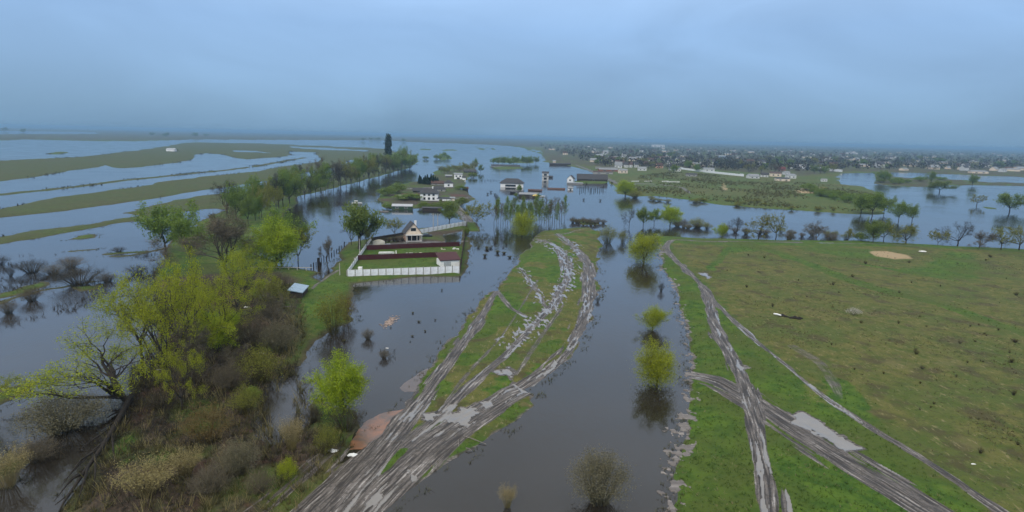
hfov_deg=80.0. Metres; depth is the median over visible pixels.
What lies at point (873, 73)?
sky
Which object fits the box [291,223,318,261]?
budding tree
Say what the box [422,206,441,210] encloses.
dark shed
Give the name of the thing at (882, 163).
house
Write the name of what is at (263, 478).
bush
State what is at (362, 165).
leafy tree
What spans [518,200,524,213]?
slender tree
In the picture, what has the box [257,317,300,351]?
bush
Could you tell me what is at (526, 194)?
flooded cabin
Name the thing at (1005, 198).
leafy tree
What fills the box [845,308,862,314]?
blossom bush
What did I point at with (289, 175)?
leafy tree
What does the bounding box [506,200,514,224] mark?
slender tree
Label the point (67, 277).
bush
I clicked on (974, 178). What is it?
leafy tree
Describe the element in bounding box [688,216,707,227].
bush
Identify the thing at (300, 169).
bare tree
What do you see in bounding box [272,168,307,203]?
leafy tree
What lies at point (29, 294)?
bush
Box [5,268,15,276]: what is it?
bush
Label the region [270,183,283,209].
budding tree
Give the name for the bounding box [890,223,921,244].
budding tree
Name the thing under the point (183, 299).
willow tree
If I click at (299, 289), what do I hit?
shed
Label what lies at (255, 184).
leafy tree
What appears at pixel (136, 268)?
bush
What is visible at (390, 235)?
board fence
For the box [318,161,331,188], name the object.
slender tree
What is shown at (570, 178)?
flooded gable house
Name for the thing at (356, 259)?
concrete fence
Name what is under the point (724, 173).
field wall
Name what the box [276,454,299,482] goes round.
bush
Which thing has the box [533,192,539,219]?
slender tree
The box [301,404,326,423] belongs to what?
bush
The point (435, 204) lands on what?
bush
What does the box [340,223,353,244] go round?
bare tree
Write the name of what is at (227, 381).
bush
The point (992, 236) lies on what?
bare tree
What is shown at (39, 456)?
bush
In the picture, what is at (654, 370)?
willow tree
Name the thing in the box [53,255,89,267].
bush
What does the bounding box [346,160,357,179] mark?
bare tree
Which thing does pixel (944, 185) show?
leafy tree
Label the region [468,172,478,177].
bush
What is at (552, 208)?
slender tree
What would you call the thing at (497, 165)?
islet barn
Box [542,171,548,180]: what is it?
tall white house
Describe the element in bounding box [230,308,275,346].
bush
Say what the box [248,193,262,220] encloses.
leafy tree
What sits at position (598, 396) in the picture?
water
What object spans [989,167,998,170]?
house
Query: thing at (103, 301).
willow tree
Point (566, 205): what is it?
slender tree
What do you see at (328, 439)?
bush
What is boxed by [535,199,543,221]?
slender tree
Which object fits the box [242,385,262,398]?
bush
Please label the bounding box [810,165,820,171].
leafy tree
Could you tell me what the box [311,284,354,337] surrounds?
leafy tree
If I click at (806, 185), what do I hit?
bush
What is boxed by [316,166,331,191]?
slender tree
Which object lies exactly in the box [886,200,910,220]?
leafy tree
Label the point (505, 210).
slender tree
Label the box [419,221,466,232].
concrete fence
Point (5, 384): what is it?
willow tree
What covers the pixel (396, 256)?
sheet metal fence
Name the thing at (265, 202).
budding tree
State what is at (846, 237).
bush
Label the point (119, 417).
fallen limb
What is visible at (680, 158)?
house
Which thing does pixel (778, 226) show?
budding tree
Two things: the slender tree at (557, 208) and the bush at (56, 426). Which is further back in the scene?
the slender tree at (557, 208)
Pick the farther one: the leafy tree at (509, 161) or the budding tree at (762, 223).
the leafy tree at (509, 161)
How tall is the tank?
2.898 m
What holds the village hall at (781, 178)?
on the ground at (420, 436)
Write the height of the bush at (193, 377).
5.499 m
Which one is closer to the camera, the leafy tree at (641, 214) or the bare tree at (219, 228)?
the bare tree at (219, 228)
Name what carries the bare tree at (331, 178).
on the ground at (420, 436)
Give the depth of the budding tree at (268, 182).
293.32 m
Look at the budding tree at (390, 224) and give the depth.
242.27 m
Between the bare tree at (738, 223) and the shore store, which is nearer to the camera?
the bare tree at (738, 223)
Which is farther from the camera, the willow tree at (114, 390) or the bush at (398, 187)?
the bush at (398, 187)
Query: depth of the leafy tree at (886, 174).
655.33 m
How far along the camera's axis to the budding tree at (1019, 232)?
241.01 m
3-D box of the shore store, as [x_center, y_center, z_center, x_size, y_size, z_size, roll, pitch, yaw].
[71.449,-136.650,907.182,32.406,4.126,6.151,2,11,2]
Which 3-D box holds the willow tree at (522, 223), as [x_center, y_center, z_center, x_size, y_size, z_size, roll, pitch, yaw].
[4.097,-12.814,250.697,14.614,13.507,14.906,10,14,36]
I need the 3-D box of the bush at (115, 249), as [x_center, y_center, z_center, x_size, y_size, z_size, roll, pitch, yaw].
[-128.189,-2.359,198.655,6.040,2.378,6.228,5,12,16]
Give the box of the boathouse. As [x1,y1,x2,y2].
[392,204,412,209]
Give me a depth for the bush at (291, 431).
76.45 m
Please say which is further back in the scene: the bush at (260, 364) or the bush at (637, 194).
the bush at (637, 194)
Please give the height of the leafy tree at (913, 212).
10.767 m
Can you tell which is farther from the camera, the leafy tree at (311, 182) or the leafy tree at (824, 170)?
the leafy tree at (824, 170)
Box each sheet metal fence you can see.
[358,252,436,259]
[366,242,459,249]
[460,222,466,270]
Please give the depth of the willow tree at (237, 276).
127.71 m
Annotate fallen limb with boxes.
[54,394,133,511]
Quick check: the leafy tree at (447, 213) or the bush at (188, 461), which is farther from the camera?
the leafy tree at (447, 213)
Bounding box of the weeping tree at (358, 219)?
[339,197,389,248]
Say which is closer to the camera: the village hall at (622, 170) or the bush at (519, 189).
the bush at (519, 189)
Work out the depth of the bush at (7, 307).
131.36 m
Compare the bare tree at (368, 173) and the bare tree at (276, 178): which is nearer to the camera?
the bare tree at (276, 178)
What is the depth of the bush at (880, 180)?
649.61 m
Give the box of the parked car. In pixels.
[422,233,432,236]
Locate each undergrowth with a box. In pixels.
[60,278,353,511]
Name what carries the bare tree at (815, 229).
on the ground at (420, 436)
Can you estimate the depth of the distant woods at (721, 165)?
1251.75 m
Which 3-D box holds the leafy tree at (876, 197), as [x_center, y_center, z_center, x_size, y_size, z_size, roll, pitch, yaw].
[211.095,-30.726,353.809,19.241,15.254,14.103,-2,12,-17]
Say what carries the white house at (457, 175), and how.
on the ground at (420, 436)
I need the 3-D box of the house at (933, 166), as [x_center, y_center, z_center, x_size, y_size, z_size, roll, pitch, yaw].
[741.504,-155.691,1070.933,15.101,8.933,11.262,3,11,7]
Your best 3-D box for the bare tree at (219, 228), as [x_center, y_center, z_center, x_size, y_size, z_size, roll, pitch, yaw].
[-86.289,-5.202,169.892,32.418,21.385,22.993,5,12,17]
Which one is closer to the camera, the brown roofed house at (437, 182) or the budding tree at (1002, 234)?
the budding tree at (1002, 234)
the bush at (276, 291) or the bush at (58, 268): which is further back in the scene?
the bush at (58, 268)
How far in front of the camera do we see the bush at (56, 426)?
80.47 m
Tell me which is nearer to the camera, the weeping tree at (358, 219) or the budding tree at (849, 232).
the weeping tree at (358, 219)
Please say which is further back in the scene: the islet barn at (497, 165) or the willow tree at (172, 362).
the islet barn at (497, 165)
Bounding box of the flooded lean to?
[567,182,582,184]
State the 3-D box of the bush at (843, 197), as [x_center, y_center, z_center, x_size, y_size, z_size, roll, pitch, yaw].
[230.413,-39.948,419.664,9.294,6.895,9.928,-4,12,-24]
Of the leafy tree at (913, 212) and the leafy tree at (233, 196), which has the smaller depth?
the leafy tree at (233, 196)
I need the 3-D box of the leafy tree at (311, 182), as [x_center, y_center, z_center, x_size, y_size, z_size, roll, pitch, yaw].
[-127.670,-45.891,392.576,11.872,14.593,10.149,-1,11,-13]
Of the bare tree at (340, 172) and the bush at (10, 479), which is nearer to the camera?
the bush at (10, 479)
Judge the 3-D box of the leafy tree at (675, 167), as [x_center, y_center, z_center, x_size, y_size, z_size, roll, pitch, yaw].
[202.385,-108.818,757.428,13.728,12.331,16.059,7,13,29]
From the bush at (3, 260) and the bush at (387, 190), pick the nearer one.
the bush at (3, 260)
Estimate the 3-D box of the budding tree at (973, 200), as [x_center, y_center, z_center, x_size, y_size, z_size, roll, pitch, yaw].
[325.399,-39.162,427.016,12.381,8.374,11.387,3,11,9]
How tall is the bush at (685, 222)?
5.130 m
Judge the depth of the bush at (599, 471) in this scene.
67.37 m
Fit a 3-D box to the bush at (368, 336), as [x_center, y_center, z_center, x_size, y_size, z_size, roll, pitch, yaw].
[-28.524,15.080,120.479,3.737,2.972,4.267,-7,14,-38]
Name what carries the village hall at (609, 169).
on the ground at (420, 436)
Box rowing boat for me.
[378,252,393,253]
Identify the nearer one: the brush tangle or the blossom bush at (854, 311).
the brush tangle
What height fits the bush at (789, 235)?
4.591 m
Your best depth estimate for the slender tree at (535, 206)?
298.26 m
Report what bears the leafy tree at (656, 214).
on the ground at (420, 436)
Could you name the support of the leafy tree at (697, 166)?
on the ground at (420, 436)
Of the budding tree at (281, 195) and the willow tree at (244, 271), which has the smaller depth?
the willow tree at (244, 271)
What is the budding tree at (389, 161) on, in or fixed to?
on the ground at (420, 436)
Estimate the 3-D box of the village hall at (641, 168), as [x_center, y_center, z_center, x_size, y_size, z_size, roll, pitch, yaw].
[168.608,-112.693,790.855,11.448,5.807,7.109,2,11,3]
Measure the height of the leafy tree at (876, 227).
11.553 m
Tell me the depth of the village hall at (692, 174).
685.99 m
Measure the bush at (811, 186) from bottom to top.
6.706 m
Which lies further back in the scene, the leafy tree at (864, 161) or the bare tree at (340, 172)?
the leafy tree at (864, 161)
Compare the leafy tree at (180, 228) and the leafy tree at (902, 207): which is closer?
the leafy tree at (180, 228)
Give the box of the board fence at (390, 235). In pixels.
[371,232,402,239]
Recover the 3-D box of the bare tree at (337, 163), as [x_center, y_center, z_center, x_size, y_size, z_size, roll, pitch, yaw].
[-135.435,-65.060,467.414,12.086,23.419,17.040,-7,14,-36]
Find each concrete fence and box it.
[346,240,370,275]
[347,265,459,275]
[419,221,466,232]
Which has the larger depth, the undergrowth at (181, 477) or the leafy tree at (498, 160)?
the leafy tree at (498, 160)
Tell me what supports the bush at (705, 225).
on the ground at (420, 436)
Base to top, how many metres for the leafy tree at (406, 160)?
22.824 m
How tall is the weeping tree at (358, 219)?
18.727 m
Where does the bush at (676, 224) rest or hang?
on the ground at (420, 436)
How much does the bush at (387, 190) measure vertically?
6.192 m
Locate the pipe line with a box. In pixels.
[262,267,311,270]
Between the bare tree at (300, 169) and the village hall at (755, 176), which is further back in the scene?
the village hall at (755, 176)
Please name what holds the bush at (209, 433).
on the ground at (420, 436)
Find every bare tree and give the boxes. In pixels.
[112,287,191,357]
[144,200,257,269]
[172,319,252,381]
[210,177,240,212]
[248,291,301,332]
[265,171,291,207]
[292,163,308,180]
[299,172,313,196]
[306,155,333,174]
[317,235,332,258]
[324,161,339,188]
[330,158,341,184]
[332,168,349,186]
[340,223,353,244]
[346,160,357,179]
[357,155,379,178]
[375,155,388,176]
[621,210,635,225]
[728,217,747,235]
[768,164,780,171]
[801,220,829,239]
[935,221,975,245]
[967,230,1000,247]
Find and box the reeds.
[0,147,411,235]
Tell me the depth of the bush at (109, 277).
160.87 m
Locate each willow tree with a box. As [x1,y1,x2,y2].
[0,316,181,411]
[0,371,28,391]
[85,269,179,358]
[104,266,213,389]
[114,240,238,362]
[149,338,208,409]
[183,270,265,348]
[186,246,269,314]
[233,244,281,299]
[509,209,539,235]
[624,231,667,263]
[626,334,686,389]
[635,302,673,329]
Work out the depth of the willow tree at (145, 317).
90.41 m
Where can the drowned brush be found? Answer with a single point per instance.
(58, 305)
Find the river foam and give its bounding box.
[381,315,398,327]
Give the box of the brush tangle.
[76,333,255,486]
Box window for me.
[408,236,418,240]
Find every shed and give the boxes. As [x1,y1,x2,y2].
[287,283,308,297]
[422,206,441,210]
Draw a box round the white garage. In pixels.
[437,197,450,200]
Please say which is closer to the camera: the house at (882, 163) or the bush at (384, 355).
the bush at (384, 355)
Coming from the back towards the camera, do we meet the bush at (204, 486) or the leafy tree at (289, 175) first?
the leafy tree at (289, 175)
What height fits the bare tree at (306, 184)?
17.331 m
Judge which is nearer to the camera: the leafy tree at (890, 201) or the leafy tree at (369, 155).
the leafy tree at (890, 201)
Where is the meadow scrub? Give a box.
[633,171,871,210]
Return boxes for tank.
[373,239,384,244]
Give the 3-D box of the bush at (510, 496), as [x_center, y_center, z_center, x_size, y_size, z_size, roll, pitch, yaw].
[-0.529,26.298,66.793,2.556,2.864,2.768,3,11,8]
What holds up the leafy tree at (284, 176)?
on the ground at (420, 436)
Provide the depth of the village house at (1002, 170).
1019.09 m
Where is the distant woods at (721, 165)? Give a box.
[541,140,1023,170]
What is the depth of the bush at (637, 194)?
424.81 m
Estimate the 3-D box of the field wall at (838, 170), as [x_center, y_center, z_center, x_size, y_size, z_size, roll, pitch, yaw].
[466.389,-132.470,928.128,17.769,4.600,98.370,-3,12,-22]
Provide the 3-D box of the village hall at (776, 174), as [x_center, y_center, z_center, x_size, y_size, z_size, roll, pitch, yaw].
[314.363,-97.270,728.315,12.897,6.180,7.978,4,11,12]
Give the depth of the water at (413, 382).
99.72 m
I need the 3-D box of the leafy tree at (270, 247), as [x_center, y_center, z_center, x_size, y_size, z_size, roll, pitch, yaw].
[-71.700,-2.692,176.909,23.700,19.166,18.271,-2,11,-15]
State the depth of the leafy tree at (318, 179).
402.19 m
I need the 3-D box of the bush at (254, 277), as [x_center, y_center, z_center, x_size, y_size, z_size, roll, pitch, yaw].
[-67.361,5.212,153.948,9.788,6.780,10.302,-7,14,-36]
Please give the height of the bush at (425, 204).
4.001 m
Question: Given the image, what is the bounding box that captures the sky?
[0,0,1023,149]
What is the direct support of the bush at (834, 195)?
on the ground at (420, 436)
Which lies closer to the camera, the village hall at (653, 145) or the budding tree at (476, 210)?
the budding tree at (476, 210)
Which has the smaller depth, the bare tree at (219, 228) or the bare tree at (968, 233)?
the bare tree at (219, 228)
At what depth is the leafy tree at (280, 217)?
186.50 m
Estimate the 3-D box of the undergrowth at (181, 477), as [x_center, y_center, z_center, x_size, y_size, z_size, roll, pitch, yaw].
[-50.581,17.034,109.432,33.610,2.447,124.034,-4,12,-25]
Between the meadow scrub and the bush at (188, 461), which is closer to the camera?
the bush at (188, 461)
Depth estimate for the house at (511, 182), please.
490.89 m
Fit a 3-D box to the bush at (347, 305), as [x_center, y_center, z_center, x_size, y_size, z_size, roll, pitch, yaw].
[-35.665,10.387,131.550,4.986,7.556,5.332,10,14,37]
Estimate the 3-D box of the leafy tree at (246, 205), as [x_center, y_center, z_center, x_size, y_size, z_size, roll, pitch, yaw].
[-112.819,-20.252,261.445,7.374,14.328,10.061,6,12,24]
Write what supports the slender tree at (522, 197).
on the ground at (420, 436)
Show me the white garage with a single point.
(443, 198)
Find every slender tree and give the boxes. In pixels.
[290,164,300,191]
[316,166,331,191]
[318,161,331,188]
[322,162,335,189]
[492,197,500,224]
[503,203,509,225]
[504,196,510,222]
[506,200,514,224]
[512,197,516,211]
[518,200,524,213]
[519,195,526,213]
[528,201,534,219]
[530,206,538,221]
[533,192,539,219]
[533,199,537,215]
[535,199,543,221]
[538,197,544,220]
[541,205,548,222]
[550,200,555,221]
[553,202,559,219]
[559,199,568,219]
[562,194,569,219]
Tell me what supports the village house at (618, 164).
on the ground at (420, 436)
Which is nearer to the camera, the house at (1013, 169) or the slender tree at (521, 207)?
the slender tree at (521, 207)
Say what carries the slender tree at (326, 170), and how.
on the ground at (420, 436)
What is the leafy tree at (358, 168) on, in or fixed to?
on the ground at (420, 436)
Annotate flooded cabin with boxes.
[519,192,537,196]
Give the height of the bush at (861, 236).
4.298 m
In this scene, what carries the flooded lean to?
on the ground at (420, 436)
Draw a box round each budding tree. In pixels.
[244,183,272,217]
[255,176,277,213]
[255,189,271,218]
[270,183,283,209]
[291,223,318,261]
[334,159,352,184]
[344,167,359,181]
[351,156,376,176]
[357,223,374,244]
[359,152,379,176]
[380,154,392,172]
[385,217,406,232]
[397,149,413,168]
[463,199,494,224]
[745,212,771,239]
[766,212,787,238]
[844,227,856,237]
[870,220,895,241]
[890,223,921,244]
[927,230,951,244]
[969,195,987,204]
[991,227,1023,249]
[998,226,1023,249]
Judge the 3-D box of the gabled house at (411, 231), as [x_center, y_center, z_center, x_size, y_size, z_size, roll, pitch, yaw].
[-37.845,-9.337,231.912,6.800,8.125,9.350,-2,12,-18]
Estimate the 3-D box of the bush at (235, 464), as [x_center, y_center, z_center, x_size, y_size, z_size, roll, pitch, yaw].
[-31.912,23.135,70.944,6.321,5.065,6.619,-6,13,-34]
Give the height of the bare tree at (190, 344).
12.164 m
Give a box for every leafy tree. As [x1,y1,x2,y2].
[130,198,199,251]
[166,214,217,256]
[173,309,241,352]
[220,180,252,216]
[225,214,305,268]
[236,172,263,198]
[236,193,255,223]
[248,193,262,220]
[258,200,318,261]
[269,170,292,202]
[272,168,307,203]
[278,165,307,199]
[301,346,371,419]
[305,174,322,192]
[307,165,326,190]
[310,173,328,193]
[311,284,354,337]
[346,156,367,181]
[353,163,361,179]
[366,152,381,166]
[379,153,391,168]
[390,151,418,169]
[391,157,400,171]
[397,146,407,153]
[404,153,419,167]
[437,200,461,223]
[492,156,500,162]
[506,158,515,164]
[531,156,539,161]
[613,180,637,195]
[635,204,655,225]
[648,208,661,221]
[659,203,683,225]
[670,164,679,171]
[685,160,692,167]
[692,164,700,169]
[712,223,729,235]
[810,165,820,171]
[821,167,830,172]
[850,194,874,212]
[857,159,867,163]
[857,191,886,214]
[864,216,891,240]
[872,170,894,179]
[879,196,900,210]
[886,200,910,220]
[905,203,921,219]
[924,170,937,181]
[925,180,962,191]
[968,173,980,184]
[992,191,1023,211]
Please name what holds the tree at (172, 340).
on the ground at (420, 436)
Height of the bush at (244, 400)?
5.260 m
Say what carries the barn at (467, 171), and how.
on the ground at (420, 436)
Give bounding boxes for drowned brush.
[0,251,397,459]
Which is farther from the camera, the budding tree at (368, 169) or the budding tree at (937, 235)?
the budding tree at (368, 169)
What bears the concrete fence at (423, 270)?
on the ground at (420, 436)
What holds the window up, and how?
in the gabled house at (411, 231)
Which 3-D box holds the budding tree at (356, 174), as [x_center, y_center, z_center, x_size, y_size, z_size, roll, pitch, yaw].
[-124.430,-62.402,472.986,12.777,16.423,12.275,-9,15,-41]
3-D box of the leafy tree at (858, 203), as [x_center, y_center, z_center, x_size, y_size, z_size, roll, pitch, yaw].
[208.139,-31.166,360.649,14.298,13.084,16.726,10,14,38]
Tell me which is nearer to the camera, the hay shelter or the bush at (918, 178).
the bush at (918, 178)
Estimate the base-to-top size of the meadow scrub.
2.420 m
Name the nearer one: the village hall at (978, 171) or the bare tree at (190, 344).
the bare tree at (190, 344)
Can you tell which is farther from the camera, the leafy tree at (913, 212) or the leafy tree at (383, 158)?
the leafy tree at (383, 158)
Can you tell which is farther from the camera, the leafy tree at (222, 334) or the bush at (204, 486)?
the leafy tree at (222, 334)
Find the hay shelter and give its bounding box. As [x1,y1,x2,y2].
[166,148,176,150]
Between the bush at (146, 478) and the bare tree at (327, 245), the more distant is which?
the bare tree at (327, 245)
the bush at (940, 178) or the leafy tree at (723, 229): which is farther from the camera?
the bush at (940, 178)
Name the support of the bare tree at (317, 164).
on the ground at (420, 436)
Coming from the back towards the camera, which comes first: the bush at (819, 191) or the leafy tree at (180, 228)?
the bush at (819, 191)
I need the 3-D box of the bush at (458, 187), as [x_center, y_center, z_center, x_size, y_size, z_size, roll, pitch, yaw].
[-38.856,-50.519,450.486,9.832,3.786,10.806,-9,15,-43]
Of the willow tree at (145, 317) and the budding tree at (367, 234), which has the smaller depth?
the willow tree at (145, 317)
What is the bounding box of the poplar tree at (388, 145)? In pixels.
[383,133,392,156]
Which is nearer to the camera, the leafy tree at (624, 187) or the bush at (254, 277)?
the bush at (254, 277)
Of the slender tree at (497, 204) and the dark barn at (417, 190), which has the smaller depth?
the slender tree at (497, 204)
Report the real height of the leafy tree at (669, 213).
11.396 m
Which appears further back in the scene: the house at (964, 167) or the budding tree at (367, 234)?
the house at (964, 167)
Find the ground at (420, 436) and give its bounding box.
[0,128,1023,511]
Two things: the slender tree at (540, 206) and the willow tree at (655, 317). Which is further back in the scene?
the slender tree at (540, 206)
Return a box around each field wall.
[681,167,743,175]
[791,167,842,171]
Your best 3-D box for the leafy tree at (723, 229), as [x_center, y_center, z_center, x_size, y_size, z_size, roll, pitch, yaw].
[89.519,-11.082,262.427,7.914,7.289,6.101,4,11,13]
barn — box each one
[412,188,425,192]
[463,169,475,172]
[491,164,519,166]
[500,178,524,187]
[577,174,607,181]
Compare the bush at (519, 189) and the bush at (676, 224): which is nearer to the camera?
the bush at (676, 224)
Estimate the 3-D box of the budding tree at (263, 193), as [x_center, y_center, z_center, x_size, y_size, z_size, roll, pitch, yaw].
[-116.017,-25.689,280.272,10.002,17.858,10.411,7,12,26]
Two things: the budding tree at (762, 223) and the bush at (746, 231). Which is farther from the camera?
the bush at (746, 231)
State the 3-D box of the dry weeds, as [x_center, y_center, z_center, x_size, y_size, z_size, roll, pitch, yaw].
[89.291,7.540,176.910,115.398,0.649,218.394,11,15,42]
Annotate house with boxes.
[402,220,422,241]
[419,186,439,200]
[431,181,444,184]
[433,186,445,190]
[444,180,452,186]
[454,173,462,178]
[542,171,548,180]
[567,175,574,181]
[614,162,621,167]
[675,157,684,162]
[760,172,768,176]
[874,161,884,167]
[928,165,940,169]
[959,165,969,170]
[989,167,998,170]
[998,168,1006,171]
[1006,168,1020,171]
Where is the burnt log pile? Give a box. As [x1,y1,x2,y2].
[774,313,802,319]
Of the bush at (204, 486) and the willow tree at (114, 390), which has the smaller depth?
the bush at (204, 486)
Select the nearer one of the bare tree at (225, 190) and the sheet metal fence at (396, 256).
the sheet metal fence at (396, 256)
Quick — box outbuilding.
[435,252,460,266]
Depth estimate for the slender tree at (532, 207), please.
274.85 m
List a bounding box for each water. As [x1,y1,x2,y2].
[0,126,1023,511]
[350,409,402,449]
[400,369,427,391]
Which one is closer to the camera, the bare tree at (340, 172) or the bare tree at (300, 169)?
the bare tree at (300, 169)
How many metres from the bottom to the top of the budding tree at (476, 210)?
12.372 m
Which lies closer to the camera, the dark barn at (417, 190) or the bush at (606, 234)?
the bush at (606, 234)
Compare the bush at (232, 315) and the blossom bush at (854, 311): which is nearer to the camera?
the bush at (232, 315)
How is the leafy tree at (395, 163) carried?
on the ground at (420, 436)
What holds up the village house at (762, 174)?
on the ground at (420, 436)
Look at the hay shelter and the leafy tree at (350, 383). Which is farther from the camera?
the hay shelter
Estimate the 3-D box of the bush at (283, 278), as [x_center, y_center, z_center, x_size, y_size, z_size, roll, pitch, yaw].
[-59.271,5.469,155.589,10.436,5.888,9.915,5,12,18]
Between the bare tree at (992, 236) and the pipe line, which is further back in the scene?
the bare tree at (992, 236)
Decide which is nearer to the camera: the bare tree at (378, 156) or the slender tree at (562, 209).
the slender tree at (562, 209)
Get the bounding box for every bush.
[0,254,8,264]
[0,298,18,313]
[0,438,35,489]
[2,388,118,440]
[2,430,65,466]
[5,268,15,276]
[9,258,47,273]
[15,285,46,301]
[37,262,69,274]
[42,262,107,286]
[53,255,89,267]
[94,273,124,281]
[103,449,182,497]
[110,246,125,251]
[122,265,149,274]
[135,388,185,414]
[162,442,205,476]
[171,355,213,385]
[171,399,238,445]
[184,460,238,496]
[199,361,248,391]
[210,435,265,475]
[215,304,247,328]
[224,381,265,414]
[229,268,260,289]
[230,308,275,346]
[233,340,289,385]
[237,466,276,494]
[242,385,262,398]
[245,275,292,307]
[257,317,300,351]
[262,269,293,288]
[276,412,304,450]
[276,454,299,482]
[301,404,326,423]
[313,419,341,453]
[317,400,367,431]
[333,290,357,319]
[360,327,374,339]
[376,186,396,195]
[378,350,389,358]
[381,203,391,208]
[388,182,409,192]
[392,193,422,199]
[417,201,432,206]
[430,202,441,206]
[453,185,466,189]
[455,196,468,205]
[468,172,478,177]
[497,480,516,507]
[516,184,521,192]
[564,443,641,507]
[595,224,619,243]
[617,230,629,242]
[625,188,643,197]
[671,220,682,226]
[679,218,688,226]
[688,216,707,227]
[703,223,713,228]
[741,227,750,233]
[783,231,795,239]
[800,183,816,189]
[802,184,818,188]
[813,189,824,195]
[823,232,841,240]
[825,190,837,195]
[828,193,839,199]
[836,190,847,195]
[839,193,853,202]
[839,233,852,239]
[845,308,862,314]
[852,231,868,240]
[874,178,886,182]
[914,176,927,180]
[934,176,947,179]
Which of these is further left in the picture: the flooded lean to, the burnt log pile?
the flooded lean to
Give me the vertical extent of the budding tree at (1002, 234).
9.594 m
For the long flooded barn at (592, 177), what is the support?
on the water at (598, 396)
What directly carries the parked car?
on the ground at (420, 436)
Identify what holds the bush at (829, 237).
on the ground at (420, 436)
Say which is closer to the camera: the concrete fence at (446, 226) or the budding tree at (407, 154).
the concrete fence at (446, 226)
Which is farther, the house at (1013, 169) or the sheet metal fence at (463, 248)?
the house at (1013, 169)
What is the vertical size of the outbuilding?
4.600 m
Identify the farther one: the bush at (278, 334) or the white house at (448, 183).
the white house at (448, 183)
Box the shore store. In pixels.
[549,162,570,164]
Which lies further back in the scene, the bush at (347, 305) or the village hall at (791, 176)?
the village hall at (791, 176)
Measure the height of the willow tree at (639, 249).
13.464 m
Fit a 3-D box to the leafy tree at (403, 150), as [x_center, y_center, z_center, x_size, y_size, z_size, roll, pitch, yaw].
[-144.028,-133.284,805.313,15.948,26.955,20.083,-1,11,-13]
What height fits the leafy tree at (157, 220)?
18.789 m
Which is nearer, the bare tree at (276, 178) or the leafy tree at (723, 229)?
the leafy tree at (723, 229)
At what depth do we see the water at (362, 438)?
83.73 m
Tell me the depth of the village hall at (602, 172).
694.83 m
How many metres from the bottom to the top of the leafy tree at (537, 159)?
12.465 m
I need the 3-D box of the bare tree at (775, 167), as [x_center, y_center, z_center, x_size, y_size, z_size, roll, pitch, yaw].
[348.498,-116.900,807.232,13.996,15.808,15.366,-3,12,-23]
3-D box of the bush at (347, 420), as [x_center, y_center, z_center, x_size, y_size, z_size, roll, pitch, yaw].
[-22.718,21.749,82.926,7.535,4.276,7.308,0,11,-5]
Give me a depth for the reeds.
659.68 m
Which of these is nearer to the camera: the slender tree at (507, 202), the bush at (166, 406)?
the bush at (166, 406)
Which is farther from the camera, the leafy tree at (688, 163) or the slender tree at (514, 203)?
the leafy tree at (688, 163)
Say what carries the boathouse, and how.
on the ground at (420, 436)
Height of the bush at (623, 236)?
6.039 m
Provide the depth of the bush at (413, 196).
373.24 m
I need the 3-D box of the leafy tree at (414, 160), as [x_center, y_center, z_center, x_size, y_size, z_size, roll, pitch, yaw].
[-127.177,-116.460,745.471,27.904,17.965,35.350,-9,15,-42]
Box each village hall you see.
[593,171,612,173]
[598,168,617,171]
[618,169,627,172]
[637,167,646,170]
[651,144,664,146]
[686,173,696,176]
[746,174,759,178]
[769,172,781,176]
[774,177,789,180]
[785,174,796,178]
[968,170,988,173]
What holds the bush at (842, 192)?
on the ground at (420, 436)
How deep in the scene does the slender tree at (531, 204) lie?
285.66 m
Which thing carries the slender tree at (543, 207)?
on the ground at (420, 436)
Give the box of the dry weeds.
[681,246,1023,492]
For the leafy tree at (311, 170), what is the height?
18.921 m
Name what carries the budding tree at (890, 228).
on the ground at (420, 436)
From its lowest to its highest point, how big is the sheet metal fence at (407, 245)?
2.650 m
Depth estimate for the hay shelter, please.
1102.34 m
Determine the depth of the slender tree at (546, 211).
280.11 m
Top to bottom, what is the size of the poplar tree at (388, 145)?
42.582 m
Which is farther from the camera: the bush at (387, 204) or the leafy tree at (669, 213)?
the bush at (387, 204)
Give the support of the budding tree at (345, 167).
on the ground at (420, 436)
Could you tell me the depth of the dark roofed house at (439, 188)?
435.00 m
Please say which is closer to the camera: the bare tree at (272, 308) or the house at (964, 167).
the bare tree at (272, 308)
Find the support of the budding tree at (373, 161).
on the ground at (420, 436)
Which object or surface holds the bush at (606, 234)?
on the ground at (420, 436)
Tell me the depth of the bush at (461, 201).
350.92 m
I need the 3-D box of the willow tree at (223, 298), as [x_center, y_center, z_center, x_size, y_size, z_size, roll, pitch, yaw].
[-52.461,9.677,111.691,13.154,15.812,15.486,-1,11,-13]
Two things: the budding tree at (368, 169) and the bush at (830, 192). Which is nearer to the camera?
the bush at (830, 192)
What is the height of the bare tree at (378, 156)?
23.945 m
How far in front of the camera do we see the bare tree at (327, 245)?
190.32 m
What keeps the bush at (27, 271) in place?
on the ground at (420, 436)

